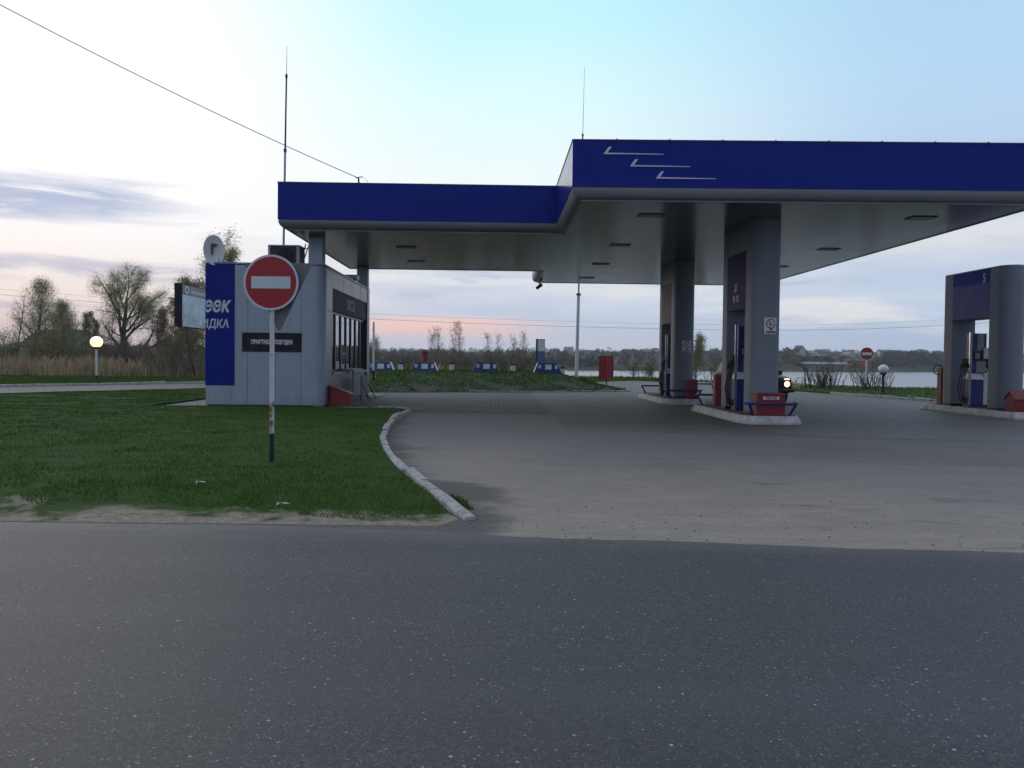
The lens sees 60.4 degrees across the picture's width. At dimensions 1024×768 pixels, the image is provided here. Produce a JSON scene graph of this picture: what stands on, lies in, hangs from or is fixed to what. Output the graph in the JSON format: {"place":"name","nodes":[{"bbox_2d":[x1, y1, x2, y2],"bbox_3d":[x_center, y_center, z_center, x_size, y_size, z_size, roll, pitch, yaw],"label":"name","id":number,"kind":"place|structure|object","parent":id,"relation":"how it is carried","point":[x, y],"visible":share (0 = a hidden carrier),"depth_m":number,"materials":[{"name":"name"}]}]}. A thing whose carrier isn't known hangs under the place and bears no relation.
{"place":"outdoors","nodes":[
{"label":"outdoors","id":0,"kind":"place"},
{"bbox_2d":[0,388,458,525],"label":"grass verge","id":1,"kind":"object","parent":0,"point":[19,509],"depth_m":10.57,"materials":[{"name":"plant"}]},
{"bbox_2d":[243,255,310,461],"bbox_3d":[-3.141,-0.276,11.733,0.886,2.872,0.131,1,2,2],"label":"no entry sign","id":2,"kind":"object","parent":1,"relation":"on","point":[272,284],"visible":0.98,"depth_m":11.65,"materials":[{"name":"metal"}]},
{"bbox_2d":[166,394,386,406],"bbox_3d":[-7.794,0.581,30.787,5.400,0.085,11.400,1,2,-1],"label":"kiosk apron","id":3,"kind":"object","parent":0,"point":[355,401],"visible":0.07,"depth_m":29.14,"materials":[{"name":"concrete"}]},
{"bbox_2d":[205,262,369,406],"bbox_3d":[-7.189,-1.547,30.479,3.789,4.270,9.322,1,2,-1],"label":"cash kiosk","id":4,"kind":"object","parent":3,"relation":"on","point":[237,348],"visible":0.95,"depth_m":25.87,"materials":[{"name":"metal"}]},
{"bbox_2d":[203,235,224,264],"bbox_3d":[-8.660,-3.922,25.757,0.586,0.893,0.482,1,2,18],"label":"satellite dish","id":5,"kind":"object","parent":4,"relation":"on","point":[213,249],"visible":1,"depth_m":25.79,"materials":[{"name":"white paint"}]},
{"bbox_2d":[282,58,287,244],"bbox_3d":[-6.923,-6.907,26.846,0.280,6.750,0.280,1,2,-1],"label":"lightning mast","id":6,"kind":"object","parent":4,"relation":"on","point":[285,151],"visible":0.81,"depth_m":26.81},
{"bbox_2d":[268,245,305,262],"bbox_3d":[-6.946,-3.920,27.163,0.960,0.640,0.830,1,2,-1],"label":"roof air unit","id":7,"kind":"object","parent":4,"relation":"on","point":[293,253],"visible":0.58,"depth_m":26.77,"materials":[{"name":"grey metal"}]},
{"bbox_2d":[332,312,335,371],"bbox_3d":[-5.695,-1.330,27.744,0.080,1.900,1.024,1,2,-1],"label":"window","id":8,"kind":"structure","parent":4,"relation":"in","point":[334,313],"depth_m":28.17,"materials":[{"name":"grey glass"}]},
{"bbox_2d":[335,313,340,371],"bbox_3d":[-5.714,-1.359,28.768,0.080,1.900,1.024,1,2,-1],"label":"window","id":9,"kind":"structure","parent":4,"relation":"in","point":[338,316],"depth_m":28.97,"materials":[{"name":"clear glass"}]},
{"bbox_2d":[341,314,346,370],"bbox_3d":[-5.733,-1.387,29.792,0.080,1.900,1.024,1,2,-1],"label":"window","id":10,"kind":"structure","parent":4,"relation":"in","point":[343,317],"depth_m":29.91,"materials":[{"name":"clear glass"}]},
{"bbox_2d":[346,316,350,370],"bbox_3d":[-5.752,-1.415,30.816,0.080,1.900,1.024,1,2,-1],"label":"window","id":11,"kind":"structure","parent":4,"relation":"in","point":[348,330],"depth_m":30.96,"materials":[{"name":"grey glass"}]},
{"bbox_2d":[351,317,355,370],"bbox_3d":[-5.771,-1.443,31.839,0.080,1.900,1.024,1,2,-1],"label":"window","id":12,"kind":"structure","parent":4,"relation":"in","point":[353,320],"depth_m":32.04,"materials":[{"name":"grey glass"}]},
{"bbox_2d":[356,319,359,367],"bbox_3d":[-5.790,-1.471,32.863,0.080,1.900,1.024,1,2,-1],"label":"window","id":13,"kind":"structure","parent":4,"relation":"in","point":[357,320],"depth_m":33.03,"materials":[{"name":"grey glass"}]},
{"bbox_2d":[360,320,363,369],"bbox_3d":[-5.810,-1.499,33.887,0.080,1.900,1.024,1,2,-1],"label":"window","id":14,"kind":"structure","parent":4,"relation":"in","point":[361,321],"depth_m":34.03,"materials":[{"name":"black glass"}]},
{"bbox_2d":[328,385,353,406],"bbox_3d":[-5.186,0.353,26.878,0.720,0.643,0.660,1,2,-1],"label":"sand box","id":15,"kind":"object","parent":3,"relation":"on","point":[340,397],"visible":1,"depth_m":26.57,"materials":[{"name":"red paint"}]},
{"bbox_2d":[277,139,1023,406],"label":"filling station canopy","id":16,"kind":"object","parent":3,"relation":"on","point":[622,211],"visible":0.86,"depth_m":22.90,"materials":[{"name":"metal"}]},
{"bbox_3d":[-4.210,-5.557,24.732,0.386,0.553,0.050,1,2,-1],"label":"cable bracket","id":17,"kind":"object","parent":16,"relation":"attached to","visible":0},
{"bbox_2d":[0,4,355,176],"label":"overhead cable","id":18,"kind":"object","parent":17,"relation":"attached to","point":[173,92],"visible":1,"depth_m":22.52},
{"bbox_2d":[350,393,549,412],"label":"paving","id":19,"kind":"structure","parent":0,"point":[484,402],"depth_m":30.34,"materials":[{"name":"concrete"}]},
{"bbox_2d":[360,374,375,400],"bbox_3d":[-5.063,0.118,31.126,0.362,0.906,1.500,1,2,-1],"label":"folding notice board","id":20,"kind":"object","parent":19,"relation":"on","point":[364,386],"visible":0.96,"depth_m":30.95,"materials":[{"name":"grey metal"}]},
{"bbox_2d":[0,294,988,329],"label":"power cable","id":21,"kind":"object","parent":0,"point":[564,326],"visible":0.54,"depth_m":131.99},
{"bbox_2d":[0,522,1023,767],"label":"road","id":22,"kind":"structure","parent":0,"point":[194,646],"depth_m":4.49,"materials":[{"name":"asphalt"}]},
{"bbox_2d":[0,381,1023,552],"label":"forecourt","id":23,"kind":"structure","parent":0,"point":[474,459],"depth_m":10.91,"materials":[{"name":"asphalt"}]},
{"bbox_2d":[372,322,374,379],"bbox_3d":[-6.651,-1.357,42.262,0.107,3.260,0.112,1,2,-1],"label":"marker post","id":24,"kind":"object","parent":23,"relation":"on","point":[373,361],"visible":0.89,"depth_m":42.23,"materials":[{"name":"metal"}]},
{"bbox_2d":[448,493,473,509],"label":"grass","id":25,"kind":"structure","parent":23,"relation":"on","point":[466,505],"depth_m":9.11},
{"bbox_2d":[369,367,626,392],"bbox_3d":[-4.498,-0.270,47.310,20.800,0.921,17.250,1,2,-1],"label":"tank mound","id":26,"kind":"object","parent":23,"relation":"on","point":[459,379],"visible":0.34,"depth_m":42.36,"materials":[{"name":"plant"}]},
{"bbox_2d":[369,362,394,371],"bbox_3d":[-6.926,-0.885,46.472,1.498,0.580,0.836,1,2,-1],"label":"tank hood","id":27,"kind":"object","parent":26,"relation":"on","point":[383,366],"visible":0.56,"depth_m":46.12,"materials":[{"name":"white paint"}]},
{"bbox_2d":[411,362,437,370],"bbox_3d":[-4.626,-0.881,46.515,1.498,0.580,0.836,1,2,-1],"label":"tank hood","id":28,"kind":"object","parent":26,"relation":"on","point":[426,366],"visible":0.69,"depth_m":46.16,"materials":[{"name":"white paint"}]},
{"bbox_2d":[472,362,498,371],"bbox_3d":[-1.377,-0.875,46.576,1.498,0.580,0.836,1,2,-1],"label":"tank hood","id":29,"kind":"object","parent":26,"relation":"on","point":[485,366],"visible":0.65,"depth_m":46.22,"materials":[{"name":"white paint"}]},
{"bbox_2d":[375,375,613,390],"bbox_3d":[-0.521,-0.050,42.480,12.483,0.715,2.573,0,2,-21],"label":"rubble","id":30,"kind":"object","parent":26,"relation":"on","point":[432,385],"visible":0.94,"depth_m":41.87,"materials":[{"name":"stone"}]},
{"bbox_2d":[533,363,561,373],"bbox_3d":[1.873,-0.836,46.638,1.498,0.580,0.836,1,2,-1],"label":"tank hood","id":31,"kind":"object","parent":26,"relation":"on","point":[549,368],"visible":0.82,"depth_m":46.28,"materials":[{"name":"white paint"}]},
{"bbox_2d":[575,67,584,377],"bbox_3d":[3.640,-8.412,46.863,0.280,16.750,0.280,1,2,-1],"label":"lightning mast","id":32,"kind":"object","parent":26,"relation":"on","point":[578,294],"visible":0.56,"depth_m":46.94,"materials":[{"name":"metal"}]},
{"bbox_2d":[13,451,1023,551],"bbox_3d":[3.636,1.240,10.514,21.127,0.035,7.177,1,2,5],"label":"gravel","id":33,"kind":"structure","parent":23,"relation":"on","point":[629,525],"depth_m":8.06,"materials":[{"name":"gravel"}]},
{"bbox_2d":[469,388,630,392],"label":"mound kerb","id":34,"kind":"structure","parent":23,"relation":"on","point":[474,391],"depth_m":41.08,"materials":[{"name":"concrete"}]},
{"bbox_2d":[599,356,613,384],"bbox_3d":[5.738,-0.800,53.455,0.920,1.800,0.180,0,2,-9],"label":"fire shield","id":35,"kind":"object","parent":23,"relation":"on","point":[606,367],"visible":0.89,"depth_m":53.41,"materials":[{"name":"red paint"}]},
{"bbox_2d":[532,391,1023,441],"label":"pump apron","id":36,"kind":"object","parent":23,"relation":"on","point":[829,415],"visible":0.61,"depth_m":23.44,"materials":[{"name":"concrete"}]},
{"bbox_2d":[712,362,794,401],"bbox_3d":[9.121,-0.117,33.602,2.040,1.600,3.940,0,2,-8],"label":"parked car","id":37,"kind":"object","parent":36,"relation":"on","point":[784,385],"visible":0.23,"depth_m":31.90,"materials":[{"name":"green paint"}]},
{"bbox_2d":[830,392,936,401],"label":"station edge kerb","id":38,"kind":"structure","parent":23,"relation":"on","point":[895,397],"depth_m":38.52,"materials":[{"name":"concrete"}]},
{"bbox_2d":[0,0,1023,351],"label":"sky","id":39,"kind":"structure","parent":0,"point":[102,164],"materials":[{"name":"blue"}]},
{"bbox_2d":[33,350,1023,385],"bbox_3d":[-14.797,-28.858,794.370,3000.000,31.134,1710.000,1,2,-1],"label":"ground","id":40,"kind":"structure","parent":0,"point":[794,368],"depth_m":500.44,"materials":[{"name":"plant"}]},
{"bbox_2d":[0,330,36,359],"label":"leafing bush","id":41,"kind":"object","parent":40,"relation":"on","point":[15,344],"visible":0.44,"depth_m":70.40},
{"bbox_2d":[8,292,33,350],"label":"bare tree","id":42,"kind":"object","parent":40,"relation":"on","point":[19,318],"visible":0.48,"depth_m":78.45,"materials":[{"name":"brown plant"}]},
{"bbox_2d":[0,321,61,361],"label":"leafing bush","id":43,"kind":"object","parent":40,"relation":"on","point":[37,346],"visible":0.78,"depth_m":69.04,"materials":[{"name":"plant"}]},
{"bbox_2d":[6,274,73,350],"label":"dense tree","id":44,"kind":"object","parent":40,"relation":"on","point":[41,301],"visible":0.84,"depth_m":74.21,"materials":[{"name":"green plant"}]},
{"bbox_2d":[21,305,94,361],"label":"leafing bush","id":45,"kind":"object","parent":40,"relation":"on","point":[54,349],"visible":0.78,"depth_m":70.44,"materials":[{"name":"plant"}]},
{"bbox_2d":[20,330,105,358],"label":"bush","id":46,"kind":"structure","parent":40,"relation":"on","point":[42,338],"depth_m":115.09,"materials":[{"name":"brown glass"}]},
{"bbox_2d":[27,324,99,360],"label":"leafing bush","id":47,"kind":"object","parent":40,"relation":"on","point":[84,349],"visible":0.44,"depth_m":71.79,"materials":[{"name":"plant"}]},
{"bbox_2d":[44,295,88,356],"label":"dense tree","id":48,"kind":"object","parent":40,"relation":"on","point":[66,307],"visible":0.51,"depth_m":75.70,"materials":[{"name":"green plant"}]},
{"bbox_2d":[77,309,97,352],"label":"bare tree","id":49,"kind":"object","parent":40,"relation":"on","point":[87,324],"visible":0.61,"depth_m":90.63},
{"bbox_2d":[90,336,102,379],"bbox_3d":[-24.892,-1.547,52.721,0.720,2.618,0.720,1,2,-1],"label":"globe lamp","id":50,"kind":"object","parent":40,"relation":"on","point":[96,342],"visible":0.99,"depth_m":52.62,"materials":[{"name":"glass"}]},
{"bbox_2d":[90,318,105,354],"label":"bare tree","id":51,"kind":"object","parent":40,"relation":"on","point":[98,325],"visible":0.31,"depth_m":93.48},
{"bbox_2d":[70,327,132,362],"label":"leafing bush","id":52,"kind":"object","parent":40,"relation":"on","point":[114,350],"visible":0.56,"depth_m":81.77,"materials":[{"name":"plant"}]},
{"bbox_2d":[0,351,204,377],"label":"dry reeds","id":53,"kind":"object","parent":40,"relation":"on","point":[62,366],"visible":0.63,"depth_m":63.13,"materials":[{"name":"plant"}]},
{"bbox_2d":[0,374,204,383],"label":"grass","id":54,"kind":"structure","parent":40,"relation":"on","point":[28,379],"depth_m":53.11,"materials":[{"name":"plant"}]},
{"bbox_2d":[0,381,204,386],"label":"side road kerb","id":55,"kind":"structure","parent":40,"relation":"on","point":[92,384],"depth_m":43.68,"materials":[{"name":"concrete"}]},
{"bbox_2d":[99,329,142,360],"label":"leafing bush","id":56,"kind":"object","parent":40,"relation":"on","point":[117,350],"visible":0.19,"depth_m":87.75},
{"bbox_2d":[82,261,173,363],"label":"willow tree","id":57,"kind":"object","parent":40,"relation":"on","point":[142,311],"visible":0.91,"depth_m":84.50,"materials":[{"name":"green plant"}]},
{"bbox_2d":[121,336,173,363],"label":"leafing bush","id":58,"kind":"object","parent":40,"relation":"on","point":[130,356],"visible":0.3,"depth_m":82.39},
{"bbox_2d":[129,340,186,375],"bbox_3d":[-26.355,-2.089,65.565,4.296,3.232,4.276,1,2,-1],"label":"bare bush","id":59,"kind":"object","parent":40,"relation":"on","point":[147,356],"visible":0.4,"depth_m":64.67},
{"bbox_2d":[148,304,171,356],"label":"bare tree","id":60,"kind":"object","parent":40,"relation":"on","point":[161,328],"visible":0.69,"depth_m":68.86,"materials":[{"name":"plant"}]},
{"bbox_2d":[139,330,199,377],"bbox_3d":[-23.428,-2.101,61.327,3.847,3.549,4.509,2,2,36],"label":"bare bush","id":61,"kind":"object","parent":40,"relation":"on","point":[171,367],"visible":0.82,"depth_m":60.61,"materials":[{"name":"plant"}]},
{"bbox_2d":[163,297,199,359],"bbox_3d":[-24.745,-3.699,65.184,2.432,6.492,2.782,1,2,24],"label":"bare tree","id":62,"kind":"object","parent":40,"relation":"on","point":[172,298],"visible":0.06,"depth_m":64.76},
{"bbox_2d":[160,271,204,373],"bbox_3d":[-23.354,-4.372,63.177,3.976,8.006,3.556,2,2,35],"label":"alder tree","id":63,"kind":"object","parent":40,"relation":"on","point":[170,308],"visible":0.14,"depth_m":62.98,"materials":[{"name":"green plant"}]},
{"bbox_2d":[164,327,204,377],"bbox_3d":[-21.310,-2.283,59.642,4.796,4.056,4.455,1,2,-1],"label":"bare bush","id":64,"kind":"object","parent":40,"relation":"on","point":[200,363],"visible":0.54,"depth_m":59.25,"materials":[{"name":"plant"}]},
{"bbox_2d":[173,275,204,372],"bbox_3d":[-22.954,-4.107,62.928,2.720,7.466,2.923,1,2,-1],"label":"bare tree","id":65,"kind":"object","parent":40,"relation":"on","point":[191,283],"visible":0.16,"depth_m":62.59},
{"bbox_2d":[174,283,204,329],"bbox_3d":[-17.451,-2.681,48.924,0.409,5.300,6.600,1,2,-3],"label":"billboard","id":66,"kind":"object","parent":40,"relation":"on","point":[189,306],"visible":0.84,"depth_m":46.74},
{"bbox_2d":[173,223,243,345],"bbox_3d":[-20.415,-5.653,60.649,5.275,10.758,4.829,1,2,-1],"label":"alder tree","id":67,"kind":"object","parent":40,"relation":"on","point":[229,255],"visible":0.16,"depth_m":60.06,"materials":[{"name":"green plant"}]},
{"bbox_2d":[369,333,385,362],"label":"willow tree","id":68,"kind":"object","parent":40,"relation":"on","point":[376,346],"visible":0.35,"depth_m":73.78,"materials":[{"name":"green plant"}]},
{"bbox_2d":[369,344,404,367],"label":"bare bush","id":69,"kind":"object","parent":40,"relation":"on","point":[389,359],"visible":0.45,"depth_m":69.69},
{"bbox_2d":[390,351,418,368],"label":"bare bush","id":70,"kind":"object","parent":40,"relation":"on","point":[406,360],"visible":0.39,"depth_m":71.52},
{"bbox_2d":[352,406,476,520],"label":"kerb","id":71,"kind":"structure","parent":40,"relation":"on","point":[451,505],"depth_m":10.25,"materials":[{"name":"concrete"}]},
{"bbox_2d":[400,350,438,367],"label":"bare bush","id":72,"kind":"object","parent":40,"relation":"on","point":[417,359],"visible":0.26,"depth_m":73.69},
{"bbox_2d":[419,343,464,368],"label":"bare bush","id":73,"kind":"object","parent":40,"relation":"on","point":[450,357],"visible":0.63,"depth_m":74.85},
{"bbox_2d":[437,344,473,368],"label":"bare bush","id":74,"kind":"object","parent":40,"relation":"on","point":[466,361],"visible":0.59,"depth_m":75.17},
{"bbox_2d":[450,324,464,364],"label":"birch tree","id":75,"kind":"object","parent":40,"relation":"on","point":[459,335],"visible":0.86,"depth_m":82.08,"materials":[{"name":"brown plant"}]},
{"bbox_2d":[0,342,943,367],"bbox_3d":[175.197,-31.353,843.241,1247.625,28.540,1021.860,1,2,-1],"label":"woods","id":76,"kind":"object","parent":40,"relation":"on","point":[914,358],"visible":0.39,"depth_m":545.74,"materials":[{"name":"plant"}]},
{"bbox_2d":[469,348,506,367],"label":"bare bush","id":77,"kind":"object","parent":40,"relation":"on","point":[488,358],"visible":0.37,"depth_m":76.71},
{"bbox_2d":[495,348,530,370],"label":"bare bush","id":78,"kind":"object","parent":40,"relation":"on","point":[503,364],"visible":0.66,"depth_m":75.84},
{"bbox_2d":[507,345,536,369],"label":"bare bush","id":79,"kind":"object","parent":40,"relation":"on","point":[525,364],"visible":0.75,"depth_m":74.32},
{"bbox_2d":[517,331,530,358],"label":"birch tree","id":80,"kind":"object","parent":40,"relation":"on","point":[525,338],"visible":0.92,"depth_m":84.30,"materials":[{"name":"brown plant"}]},
{"bbox_2d":[536,339,544,362],"bbox_3d":[1.866,-1.509,58.023,0.157,2.900,0.840,2,2,39],"label":"narrow sign board","id":81,"kind":"object","parent":40,"relation":"on","point":[540,350],"visible":0.88,"depth_m":57.89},
{"bbox_2d":[627,359,652,377],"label":"bare bush","id":82,"kind":"object","parent":40,"relation":"on","point":[633,369],"visible":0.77,"depth_m":77.31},
{"bbox_2d":[638,359,656,377],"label":"bare bush","id":83,"kind":"object","parent":40,"relation":"on","point":[650,372],"visible":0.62,"depth_m":76.01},
{"bbox_2d":[693,331,710,379],"bbox_3d":[13.798,-2.094,65.164,1.844,4.159,1.326,2,2,35],"label":"birch tree","id":84,"kind":"object","parent":40,"relation":"on","point":[699,348],"visible":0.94,"depth_m":64.99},
{"bbox_2d":[693,356,721,382],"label":"bare bush","id":85,"kind":"object","parent":40,"relation":"on","point":[711,373],"visible":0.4,"depth_m":66.06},
{"bbox_2d":[797,362,847,370],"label":"house","id":86,"kind":"structure","parent":40,"relation":"on","point":[836,364],"depth_m":496.37,"materials":[{"name":"metal"}]},
{"bbox_2d":[841,358,871,369],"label":"house","id":87,"kind":"structure","parent":40,"relation":"on","point":[860,361],"depth_m":511.39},
{"bbox_2d":[793,385,936,398],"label":"grass strip","id":88,"kind":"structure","parent":40,"relation":"on","point":[827,392],"depth_m":45.29,"materials":[{"name":"green plant"}]},
{"bbox_2d":[800,359,835,387],"bbox_3d":[17.588,-0.574,50.699,2.348,2.011,2.819,1,2,-1],"label":"bare bush","id":89,"kind":"object","parent":88,"relation":"on","point":[826,376],"visible":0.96,"depth_m":50.43,"materials":[{"name":"plant"}]},
{"bbox_2d":[808,358,848,387],"bbox_3d":[18.386,-0.555,51.204,2.639,1.966,1.973,0,2,-33],"label":"bare bush","id":90,"kind":"object","parent":88,"relation":"on","point":[834,382],"visible":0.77,"depth_m":51.25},
{"bbox_2d":[848,364,881,388],"bbox_3d":[20.095,-0.336,49.749,2.211,1.644,2.106,2,2,32],"label":"bare bush","id":91,"kind":"object","parent":88,"relation":"on","point":[863,382],"visible":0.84,"depth_m":49.63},
{"bbox_2d":[860,347,873,389],"bbox_3d":[19.060,-0.763,47.349,0.700,2.420,0.136,1,2,9],"label":"no entry sign","id":92,"kind":"object","parent":88,"relation":"on","point":[866,353],"visible":0.98,"depth_m":47.28,"materials":[{"name":"metal"}]},
{"bbox_2d":[854,365,894,388],"bbox_3d":[20.772,-0.353,50.702,2.293,1.644,2.217,1,2,-1],"label":"bare bush","id":93,"kind":"object","parent":88,"relation":"on","point":[886,383],"visible":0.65,"depth_m":50.32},
{"bbox_2d":[878,365,888,393],"bbox_3d":[17.948,-0.235,42.553,0.470,1.401,0.470,1,2,-1],"label":"globe lamp","id":94,"kind":"object","parent":88,"relation":"on","point":[883,370],"visible":0.98,"depth_m":42.45,"materials":[{"name":"white glass"}]},
{"bbox_2d":[568,375,712,381],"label":"grass","id":95,"kind":"structure","parent":0,"point":[619,378],"depth_m":68.72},
{"bbox_2d":[637,385,704,404],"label":"pump island","id":96,"kind":"structure","parent":0,"point":[660,399],"depth_m":31.00,"materials":[{"name":"concrete"}]},
{"bbox_2d":[659,335,670,395],"bbox_3d":[6.097,-0.696,33.238,1.064,2.320,0.491,1,2,-1],"label":"fuel dispenser","id":97,"kind":"object","parent":96,"relation":"on","point":[665,362],"visible":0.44,"depth_m":33.06,"materials":[{"name":"white paint"}]},
{"bbox_2d":[658,262,694,397],"bbox_3d":[6.173,-1.969,33.126,0.762,4.893,3.388,1,2,-1],"label":"pump pylon","id":98,"kind":"object","parent":96,"relation":"on","point":[677,282],"visible":0.98,"depth_m":31.59,"materials":[{"name":"metal"}]},
{"bbox_2d":[685,380,697,398],"bbox_3d":[6.385,0.191,31.277,0.380,0.660,0.330,1,2,-1],"label":"fire extinguisher cabinet","id":99,"kind":"object","parent":96,"relation":"on","point":[691,385],"visible":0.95,"depth_m":31.14,"materials":[{"name":"metal"}]},
{"bbox_2d":[691,393,800,424],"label":"pump island","id":100,"kind":"structure","parent":0,"point":[732,415],"depth_m":21.61,"materials":[{"name":"concrete"}]},
{"bbox_2d":[713,374,721,405],"bbox_3d":[6.180,0.180,26.270,0.300,0.950,0.330,1,2,-1],"label":"fire extinguisher cabinet","id":101,"kind":"object","parent":100,"relation":"on","point":[717,379],"visible":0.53,"depth_m":26.13,"materials":[{"name":"metal"}]},
{"bbox_2d":[724,324,744,410],"bbox_3d":[6.295,-0.435,23.723,1.064,2.320,0.491,1,2,-1],"label":"fuel dispenser","id":102,"kind":"object","parent":100,"relation":"on","point":[736,363],"visible":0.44,"depth_m":23.54,"materials":[{"name":"white paint"}]},
{"bbox_2d":[721,219,780,413],"bbox_3d":[6.371,-1.708,23.611,0.762,4.893,3.388,1,2,-1],"label":"pump pylon","id":103,"kind":"object","parent":100,"relation":"on","point":[751,279],"visible":0.98,"depth_m":22.14,"materials":[{"name":"metal"}]},
{"bbox_2d":[751,393,785,415],"bbox_3d":[6.362,0.504,21.798,0.740,0.550,0.494,1,2,-1],"label":"sand box","id":104,"kind":"object","parent":100,"relation":"on","point":[766,410],"visible":0.98,"depth_m":21.63,"materials":[{"name":"red paint"}]},
{"bbox_2d":[528,370,1023,388],"bbox_3d":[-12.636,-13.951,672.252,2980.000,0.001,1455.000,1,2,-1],"label":"lake","id":105,"kind":"structure","parent":0,"point":[915,379],"depth_m":289.30,"materials":[{"name":"grey liquid"}]},
{"bbox_2d":[792,383,1023,397],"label":"grass","id":106,"kind":"structure","parent":0,"point":[932,389],"depth_m":46.94,"materials":[{"name":"plant"}]},
{"bbox_2d":[920,403,1023,419],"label":"pump island","id":107,"kind":"structure","parent":0,"point":[982,412],"depth_m":26.31,"materials":[{"name":"concrete"}]},
{"bbox_2d":[933,364,942,403],"bbox_3d":[14.181,0.009,29.167,0.476,1.315,0.330,1,2,-1],"label":"fire extinguisher cabinet","id":108,"kind":"object","parent":107,"relation":"on","point":[939,374],"visible":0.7,"depth_m":29.14,"materials":[{"name":"metal"}]},
{"bbox_2d":[957,332,988,407],"bbox_3d":[14.390,-0.439,27.237,1.064,2.320,0.491,1,2,-1],"label":"fuel dispenser","id":109,"kind":"object","parent":107,"relation":"on","point":[974,364],"visible":0.77,"depth_m":27.06,"materials":[{"name":"white paint"}]},
{"bbox_2d":[942,264,1023,410],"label":"pump pylon","id":110,"kind":"object","parent":107,"relation":"on","point":[994,295],"visible":0.9,"depth_m":25.82,"materials":[{"name":"metal"}]},
{"bbox_2d":[1004,391,1023,411],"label":"sand box","id":111,"kind":"object","parent":107,"relation":"on","point":[1014,401],"visible":0.97,"depth_m":24.75,"materials":[{"name":"red paint"}]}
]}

